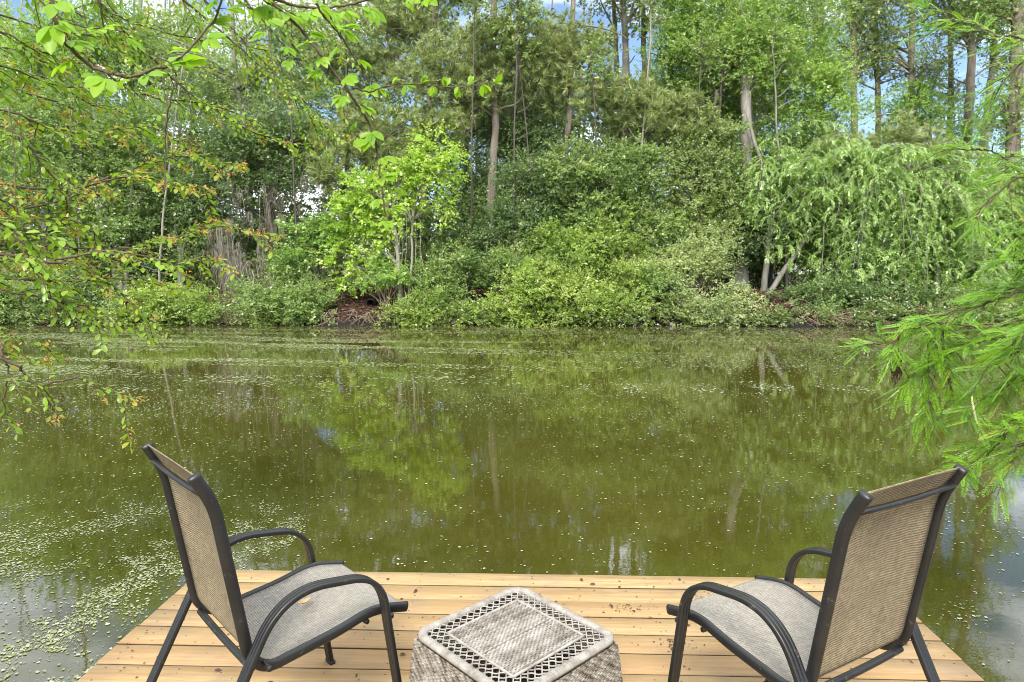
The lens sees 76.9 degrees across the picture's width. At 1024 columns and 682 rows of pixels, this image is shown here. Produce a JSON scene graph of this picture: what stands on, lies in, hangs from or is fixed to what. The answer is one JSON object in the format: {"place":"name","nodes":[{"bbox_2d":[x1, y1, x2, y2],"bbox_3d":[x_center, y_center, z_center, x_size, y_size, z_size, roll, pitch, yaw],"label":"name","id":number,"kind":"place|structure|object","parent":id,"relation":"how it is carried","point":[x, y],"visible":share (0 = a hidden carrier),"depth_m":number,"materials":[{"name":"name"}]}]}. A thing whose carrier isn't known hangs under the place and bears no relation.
{"place":"outdoors","nodes":[
{"label":"outdoors","id":0,"kind":"place"},
{"bbox_2d":[0,324,1023,681],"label":"water","id":1,"kind":"structure","parent":0,"point":[524,488],"depth_m":7.16,"materials":[{"name":"green liquid"}]},
{"bbox_2d":[0,325,1023,681],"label":"duckweed","id":2,"kind":"object","parent":1,"relation":"on","point":[122,557],"visible":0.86,"depth_m":10.10,"materials":[{"name":"green plant"}]},
{"bbox_2d":[77,570,983,681],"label":"deck","id":3,"kind":"structure","parent":1,"relation":"on","point":[196,654],"depth_m":2.88,"materials":[{"name":"brown wood"}]},
{"bbox_2d":[141,441,407,681],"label":"patio chair","id":4,"kind":"object","parent":3,"relation":"on","point":[272,625],"visible":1,"depth_m":2.17,"materials":[{"name":"fabric"}]},
{"bbox_2d":[298,597,310,603],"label":"dry leaf","id":5,"kind":"object","parent":4,"relation":"on","point":[304,601],"visible":1,"depth_m":2.31,"materials":[{"name":"beige plant"}]},
{"bbox_2d":[409,587,622,681],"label":"wicker table","id":6,"kind":"object","parent":3,"relation":"on","point":[517,634],"visible":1,"depth_m":2.10,"materials":[{"name":"wicker"}]},
{"bbox_2d":[120,573,927,681],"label":"deck debris","id":7,"kind":"object","parent":3,"relation":"on","point":[415,591],"visible":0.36,"depth_m":2.99,"materials":[{"name":"brown plant"}]},
{"bbox_2d":[666,463,968,681],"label":"patio chair","id":8,"kind":"object","parent":3,"relation":"on","point":[787,629],"visible":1,"depth_m":1.93,"materials":[{"name":"fabric"}]},
{"bbox_2d":[0,274,1023,327],"bbox_3d":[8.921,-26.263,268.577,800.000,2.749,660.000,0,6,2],"label":"ground","id":9,"kind":"structure","parent":0,"point":[347,322],"depth_m":26.03,"materials":[{"name":"soil"}]},
{"bbox_2d":[0,256,77,325],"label":"shrub","id":10,"kind":"object","parent":9,"relation":"on","point":[14,297],"visible":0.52,"depth_m":26.23,"materials":[{"name":"green plant"}]},
{"bbox_2d":[41,50,106,273],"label":"thin sapling","id":11,"kind":"object","parent":9,"relation":"on","point":[73,77],"visible":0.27,"depth_m":28.37,"materials":[{"name":"green plant"}]},
{"bbox_2d":[24,264,130,322],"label":"shrub","id":12,"kind":"object","parent":9,"relation":"on","point":[96,301],"visible":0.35,"depth_m":26.58,"materials":[{"name":"green plant"}]},
{"bbox_2d":[0,0,180,258],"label":"broadleaf tree","id":13,"kind":"object","parent":9,"relation":"on","point":[75,17],"visible":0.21,"depth_m":31.55,"materials":[{"name":"green plant"}]},
{"bbox_2d":[0,43,201,295],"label":"multi stem tree","id":14,"kind":"object","parent":9,"relation":"on","point":[92,161],"visible":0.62,"depth_m":28.51,"materials":[{"name":"green plant"}]},
{"bbox_2d":[90,277,195,326],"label":"shrub","id":15,"kind":"object","parent":9,"relation":"on","point":[130,318],"visible":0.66,"depth_m":25.81,"materials":[{"name":"green plant"}]},
{"bbox_2d":[78,134,221,293],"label":"broadleaf tree","id":16,"kind":"object","parent":9,"relation":"on","point":[145,237],"visible":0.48,"depth_m":29.11,"materials":[{"name":"green plant"}]},
{"bbox_2d":[0,0,360,453],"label":"overhanging tree","id":17,"kind":"object","parent":9,"relation":"on","point":[22,261],"visible":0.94,"depth_m":3.84,"materials":[{"name":"green plant"}]},
{"bbox_2d":[36,0,502,228],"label":"creeper vine","id":18,"kind":"object","parent":17,"relation":"attached to","point":[50,37],"visible":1,"depth_m":2.17,"materials":[{"name":"green plant"}]},
{"bbox_2d":[145,281,230,325],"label":"shrub","id":19,"kind":"object","parent":9,"relation":"on","point":[189,306],"visible":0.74,"depth_m":25.92,"materials":[{"name":"green plant"}]},
{"bbox_2d":[158,0,223,280],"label":"thin sapling","id":20,"kind":"object","parent":9,"relation":"on","point":[188,20],"visible":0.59,"depth_m":28.55,"materials":[{"name":"green plant"}]},
{"bbox_2d":[68,0,386,285],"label":"broadleaf tree","id":21,"kind":"object","parent":9,"relation":"on","point":[238,86],"visible":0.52,"depth_m":33.58,"materials":[{"name":"green plant"}]},
{"bbox_2d":[130,85,341,305],"bbox_3d":[-12.025,-6.389,29.765,9.754,10.141,7.141,3,7,24],"label":"mossy oak","id":22,"kind":"object","parent":9,"relation":"on","point":[247,146],"visible":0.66,"depth_m":29.37,"materials":[{"name":"green plant"}]},
{"bbox_2d":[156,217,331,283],"bbox_3d":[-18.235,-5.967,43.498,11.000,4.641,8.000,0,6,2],"label":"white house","id":23,"kind":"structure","parent":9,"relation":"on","point":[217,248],"depth_m":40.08,"materials":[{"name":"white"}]},
{"bbox_2d":[214,266,351,326],"bbox_3d":[-9.213,-1.465,26.249,5.054,3.218,3.333,0,6,2],"label":"shrub","id":24,"kind":"object","parent":9,"relation":"on","point":[260,299],"visible":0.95,"depth_m":25.89,"materials":[{"name":"green plant"}]},
{"bbox_2d":[260,0,326,289],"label":"thin sapling","id":25,"kind":"object","parent":9,"relation":"on","point":[298,31],"visible":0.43,"depth_m":28.51,"materials":[{"name":"green plant"}]},
{"bbox_2d":[252,207,361,303],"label":"broadleaf tree","id":26,"kind":"object","parent":9,"relation":"on","point":[318,237],"visible":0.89,"depth_m":27.10,"materials":[{"name":"green plant"}]},
{"bbox_2d":[322,0,384,279],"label":"thin sapling","id":27,"kind":"object","parent":9,"relation":"on","point":[359,38],"visible":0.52,"depth_m":29.35,"materials":[{"name":"green plant"}]},
{"bbox_2d":[297,87,478,288],"bbox_3d":[-5.623,-6.908,29.484,8.600,9.297,3.953,-1,6,-6],"label":"broadleaf tree","id":28,"kind":"object","parent":9,"relation":"on","point":[370,161],"visible":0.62,"depth_m":28.66,"materials":[{"name":"green plant"}]},
{"bbox_2d":[348,250,431,309],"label":"shrub","id":29,"kind":"object","parent":9,"relation":"on","point":[376,268],"visible":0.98,"depth_m":26.18,"materials":[{"name":"green plant"}]},
{"bbox_2d":[287,0,500,282],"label":"pine tree","id":30,"kind":"object","parent":9,"relation":"on","point":[418,21],"visible":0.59,"depth_m":32.67,"materials":[{"name":"green plant"}]},
{"bbox_2d":[316,117,473,305],"bbox_3d":[-4.949,-5.258,26.906,6.735,8.094,3.345,-1,6,-7],"label":"sapling","id":31,"kind":"object","parent":9,"relation":"on","point":[344,205],"visible":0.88,"depth_m":26.61,"materials":[{"name":"green plant"}]},
{"bbox_2d":[358,276,464,326],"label":"shrub","id":32,"kind":"object","parent":9,"relation":"on","point":[430,300],"visible":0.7,"depth_m":25.57,"materials":[{"name":"green plant"}]},
{"bbox_2d":[407,233,493,323],"bbox_3d":[-2.379,-2.149,26.949,4.246,4.807,3.019,-1,6,-9],"label":"shrub","id":33,"kind":"object","parent":9,"relation":"on","point":[452,281],"visible":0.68,"depth_m":26.42,"materials":[{"name":"green plant"}]},
{"bbox_2d":[17,306,897,327],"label":"exposed roots","id":34,"kind":"object","parent":9,"relation":"on","point":[817,319],"visible":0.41,"depth_m":25.64,"materials":[{"name":"brown wood"}]},
{"bbox_2d":[435,0,516,295],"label":"thin sapling","id":35,"kind":"object","parent":9,"relation":"on","point":[476,4],"visible":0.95,"depth_m":27.96,"materials":[{"name":"green plant"}]},
{"bbox_2d":[376,0,585,288],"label":"pine tree","id":36,"kind":"object","parent":9,"relation":"on","point":[458,69],"visible":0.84,"depth_m":29.46,"materials":[{"name":"green plant"}]},
{"bbox_2d":[422,97,576,284],"bbox_3d":[-0.687,-7.355,31.429,7.536,10.051,4.478,0,6,2],"label":"broadleaf tree","id":37,"kind":"object","parent":9,"relation":"on","point":[506,137],"visible":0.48,"depth_m":31.00,"materials":[{"name":"green plant"}]},
{"bbox_2d":[452,254,568,327],"bbox_3d":[-0.061,-1.473,25.901,4.685,4.072,2.771,0,6,2],"label":"shrub","id":38,"kind":"object","parent":9,"relation":"on","point":[528,287],"visible":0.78,"depth_m":25.53,"materials":[{"name":"green plant"}]},
{"bbox_2d":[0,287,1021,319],"bbox_3d":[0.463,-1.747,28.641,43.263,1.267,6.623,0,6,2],"label":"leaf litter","id":39,"kind":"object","parent":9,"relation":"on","point":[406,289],"visible":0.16,"depth_m":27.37,"materials":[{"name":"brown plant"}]},
{"bbox_2d":[0,0,1022,287],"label":"woods","id":40,"kind":"object","parent":9,"relation":"on","point":[286,204],"depth_m":35.84,"materials":[{"name":"green plant"}]},
{"bbox_2d":[0,211,1023,327],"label":"undergrowth","id":41,"kind":"object","parent":9,"relation":"on","point":[456,305],"visible":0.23,"depth_m":26.43,"materials":[{"name":"green plant"}]},
{"bbox_2d":[421,134,605,280],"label":"broadleaf tree","id":42,"kind":"object","parent":9,"relation":"on","point":[533,184],"visible":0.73,"depth_m":28.11,"materials":[{"name":"green plant"}]},
{"bbox_2d":[465,236,566,300],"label":"shrub","id":43,"kind":"object","parent":9,"relation":"on","point":[513,258],"visible":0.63,"depth_m":26.91,"materials":[{"name":"green plant"}]},
{"bbox_2d":[478,0,553,293],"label":"thin sapling","id":44,"kind":"object","parent":9,"relation":"on","point":[522,40],"visible":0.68,"depth_m":28.91,"materials":[{"name":"green plant"}]},
{"bbox_2d":[500,0,549,255],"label":"thin sapling","id":45,"kind":"object","parent":9,"relation":"on","point":[533,14],"visible":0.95,"depth_m":28.23,"materials":[{"name":"green plant"}]},
{"bbox_2d":[519,207,615,302],"bbox_3d":[2.303,-3.392,26.930,4.213,4.292,3.049,-1,6,-9],"label":"shrub","id":46,"kind":"object","parent":9,"relation":"on","point":[566,246],"visible":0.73,"depth_m":26.70,"materials":[{"name":"green plant"}]},
{"bbox_2d":[522,260,616,326],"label":"shrub","id":47,"kind":"object","parent":9,"relation":"on","point":[576,287],"visible":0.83,"depth_m":25.68,"materials":[{"name":"green plant"}]},
{"bbox_2d":[518,0,630,269],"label":"pine tree","id":48,"kind":"object","parent":9,"relation":"on","point":[572,35],"visible":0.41,"depth_m":30.66,"materials":[{"name":"green plant"}]},
{"bbox_2d":[560,30,622,288],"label":"thin sapling","id":49,"kind":"object","parent":9,"relation":"on","point":[594,58],"visible":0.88,"depth_m":27.84,"materials":[{"name":"green plant"}]},
{"bbox_2d":[562,0,636,281],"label":"slender tree","id":50,"kind":"object","parent":9,"relation":"on","point":[614,22],"visible":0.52,"depth_m":36.96,"materials":[{"name":"green plant"}]},
{"bbox_2d":[573,310,640,321],"bbox_3d":[3.907,-0.988,26.021,3.160,0.539,0.517,0,6,-4],"label":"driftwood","id":51,"kind":"object","parent":9,"relation":"on","point":[598,317],"visible":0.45,"depth_m":25.88,"materials":[{"name":"brown wood"}]},
{"bbox_2d":[564,0,665,284],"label":"slender tree","id":52,"kind":"object","parent":9,"relation":"on","point":[624,18],"visible":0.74,"depth_m":34.91,"materials":[{"name":"green plant"}]},
{"bbox_2d":[570,198,665,299],"bbox_3d":[4.435,-3.654,26.884,4.137,4.527,3.185,0,6,2],"label":"shrub","id":53,"kind":"object","parent":9,"relation":"on","point":[615,239],"visible":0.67,"depth_m":26.72,"materials":[{"name":"green plant"}]},
{"bbox_2d":[573,252,662,327],"bbox_3d":[4.156,-1.789,26.179,3.721,3.597,3.352,0,6,2],"label":"shrub","id":54,"kind":"object","parent":9,"relation":"on","point":[614,307],"visible":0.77,"depth_m":25.80,"materials":[{"name":"green plant"}]},
{"bbox_2d":[531,128,705,291],"bbox_3d":[4.723,-5.154,28.168,7.836,7.982,4.312,0,6,2],"label":"broadleaf tree","id":55,"kind":"object","parent":9,"relation":"on","point":[628,176],"visible":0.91,"depth_m":27.48,"materials":[{"name":"green plant"}]},
{"bbox_2d":[542,56,721,285],"bbox_3d":[5.212,-7.301,28.624,8.020,10.367,4.152,0,6,2],"label":"pine tree","id":56,"kind":"object","parent":9,"relation":"on","point":[661,105],"visible":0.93,"depth_m":28.11,"materials":[{"name":"green plant"}]},
{"bbox_2d":[632,0,664,275],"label":"slender tree","id":57,"kind":"object","parent":9,"relation":"on","point":[643,39],"visible":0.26,"depth_m":35.93,"materials":[{"name":"green plant"}]},
{"bbox_2d":[627,0,682,284],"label":"thin sapling","id":58,"kind":"object","parent":9,"relation":"on","point":[655,17],"visible":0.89,"depth_m":28.19,"materials":[{"name":"green plant"}]},
{"bbox_2d":[632,255,680,318],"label":"shrub","id":59,"kind":"object","parent":9,"relation":"on","point":[655,279],"visible":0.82,"depth_m":25.95,"materials":[{"name":"green plant"}]},
{"bbox_2d":[629,0,718,285],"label":"broadleaf tree","id":60,"kind":"object","parent":9,"relation":"on","point":[670,7],"visible":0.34,"depth_m":31.68,"materials":[{"name":"green plant"}]},
{"bbox_2d":[654,263,716,326],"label":"shrub","id":61,"kind":"object","parent":9,"relation":"on","point":[683,291],"visible":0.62,"depth_m":25.69,"materials":[{"name":"green plant"}]},
{"bbox_2d":[649,219,748,303],"bbox_3d":[7.752,-3.234,26.957,4.448,3.721,3.151,0,6,2],"label":"shrub","id":62,"kind":"object","parent":9,"relation":"on","point":[691,261],"visible":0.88,"depth_m":26.74,"materials":[{"name":"green plant"}]},
{"bbox_2d":[670,12,733,286],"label":"thin sapling","id":63,"kind":"object","parent":9,"relation":"on","point":[701,50],"visible":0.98,"depth_m":27.99,"materials":[{"name":"green plant"}]},
{"bbox_2d":[631,90,780,294],"bbox_3d":[8.373,-6.460,28.452,6.481,9.188,4.331,0,6,2],"label":"broadleaf tree","id":64,"kind":"object","parent":9,"relation":"on","point":[701,169],"visible":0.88,"depth_m":27.95,"materials":[{"name":"green plant"}]},
{"bbox_2d":[686,277,764,327],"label":"shrub","id":65,"kind":"object","parent":9,"relation":"on","point":[725,301],"visible":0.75,"depth_m":25.29,"materials":[{"name":"green plant"}]},
{"bbox_2d":[692,29,759,287],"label":"thin sapling","id":66,"kind":"object","parent":9,"relation":"on","point":[734,74],"visible":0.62,"depth_m":29.18,"materials":[{"name":"green plant"}]},
{"bbox_2d":[686,174,832,288],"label":"broadleaf tree","id":67,"kind":"object","parent":9,"relation":"on","point":[762,237],"visible":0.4,"depth_m":28.36,"materials":[{"name":"green plant"}]},
{"bbox_2d":[642,0,879,289],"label":"broadleaf tree","id":68,"kind":"object","parent":9,"relation":"on","point":[744,24],"visible":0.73,"depth_m":30.11,"materials":[{"name":"green plant"}]},
{"bbox_2d":[747,292,780,312],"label":"shrub","id":69,"kind":"object","parent":9,"relation":"on","point":[766,302],"visible":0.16,"depth_m":25.94,"materials":[{"name":"green plant"}]},
{"bbox_2d":[744,20,809,288],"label":"thin sapling","id":70,"kind":"object","parent":9,"relation":"on","point":[790,64],"visible":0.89,"depth_m":28.93,"materials":[{"name":"green plant"}]},
{"bbox_2d":[761,280,837,318],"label":"shrub","id":71,"kind":"object","parent":9,"relation":"on","point":[798,293],"visible":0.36,"depth_m":26.32,"materials":[{"name":"green plant"}]},
{"bbox_2d":[774,299,839,321],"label":"shrub","id":72,"kind":"object","parent":9,"relation":"on","point":[810,308],"visible":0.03,"depth_m":25.84,"materials":[{"name":"green plant"}]},
{"bbox_2d":[785,0,900,283],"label":"slender tree","id":73,"kind":"object","parent":9,"relation":"on","point":[865,36],"visible":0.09,"depth_m":33.47,"materials":[{"name":"green plant"}]},
{"bbox_2d":[794,0,921,136],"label":"slender tree","id":74,"kind":"object","parent":9,"relation":"on","point":[878,11],"visible":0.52,"depth_m":32.77,"materials":[{"name":"green plant"}]},
{"bbox_2d":[788,268,931,320],"bbox_3d":[14.211,-1.595,26.760,5.616,2.828,3.311,0,6,2],"label":"shrub","id":75,"kind":"object","parent":9,"relation":"on","point":[844,291],"visible":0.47,"depth_m":26.21,"materials":[{"name":"green plant"}]},
{"bbox_2d":[815,0,925,228],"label":"slender tree","id":76,"kind":"object","parent":9,"relation":"on","point":[878,81],"visible":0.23,"depth_m":33.90,"materials":[{"name":"green plant"}]},
{"bbox_2d":[830,292,926,326],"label":"shrub","id":77,"kind":"object","parent":9,"relation":"on","point":[879,312],"visible":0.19,"depth_m":25.69,"materials":[{"name":"green plant"}]},
{"bbox_2d":[739,111,1023,308],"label":"drooping tree","id":78,"kind":"object","parent":9,"relation":"on","point":[860,189],"visible":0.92,"depth_m":27.21,"materials":[{"name":"green plant"}]},
{"bbox_2d":[805,106,980,277],"bbox_3d":[16.925,-6.414,29.194,8.060,8.388,3.863,0,6,2],"label":"pine tree","id":79,"kind":"object","parent":9,"relation":"on","point":[919,137],"visible":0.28,"depth_m":28.57,"materials":[{"name":"green plant"}]},
{"bbox_2d":[826,0,965,273],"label":"slender tree","id":80,"kind":"object","parent":9,"relation":"on","point":[937,68],"visible":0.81,"depth_m":32.85,"materials":[{"name":"green plant"}]},
{"bbox_2d":[833,0,1023,521],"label":"cypress tree","id":81,"kind":"object","parent":9,"relation":"on","point":[1012,343],"visible":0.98,"depth_m":3.06,"materials":[{"name":"green plant"}]},
{"bbox_2d":[886,357,908,386],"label":"dead leaf clump","id":82,"kind":"object","parent":81,"relation":"hanging from","point":[896,372],"visible":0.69,"depth_m":3.18,"materials":[{"name":"brown plant"}]},
{"bbox_2d":[861,70,1023,286],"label":"broadleaf tree","id":83,"kind":"object","parent":9,"relation":"on","point":[922,96],"visible":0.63,"depth_m":32.60,"materials":[{"name":"green plant"}]},
{"bbox_2d":[886,0,998,143],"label":"slender tree","id":84,"kind":"object","parent":9,"relation":"on","point":[950,85],"visible":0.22,"depth_m":35.85,"materials":[{"name":"green plant"}]},
{"bbox_2d":[897,270,1023,324],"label":"shrub","id":85,"kind":"object","parent":9,"relation":"on","point":[957,290],"visible":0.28,"depth_m":26.40,"materials":[{"name":"green plant"}]},
{"bbox_2d":[905,0,1023,169],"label":"slender tree","id":86,"kind":"object","parent":9,"relation":"on","point":[968,40],"visible":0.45,"depth_m":32.83,"materials":[{"name":"green plant"}]},
{"bbox_2d":[915,0,1023,164],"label":"slender tree","id":87,"kind":"object","parent":9,"relation":"on","point":[991,75],"visible":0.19,"depth_m":33.88,"materials":[{"name":"green plant"}]},
{"bbox_2d":[930,152,1023,291],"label":"broadleaf tree","id":88,"kind":"object","parent":9,"relation":"on","point":[1008,205],"visible":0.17,"depth_m":28.28,"materials":[{"name":"green plant"}]},
{"bbox_2d":[945,0,1023,282],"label":"slender tree","id":89,"kind":"object","parent":9,"relation":"on","point":[1011,115],"visible":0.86,"depth_m":28.82,"materials":[{"name":"green plant"}]},
{"bbox_2d":[0,0,1023,273],"label":"sky","id":90,"kind":"structure","parent":0,"point":[962,69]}
]}

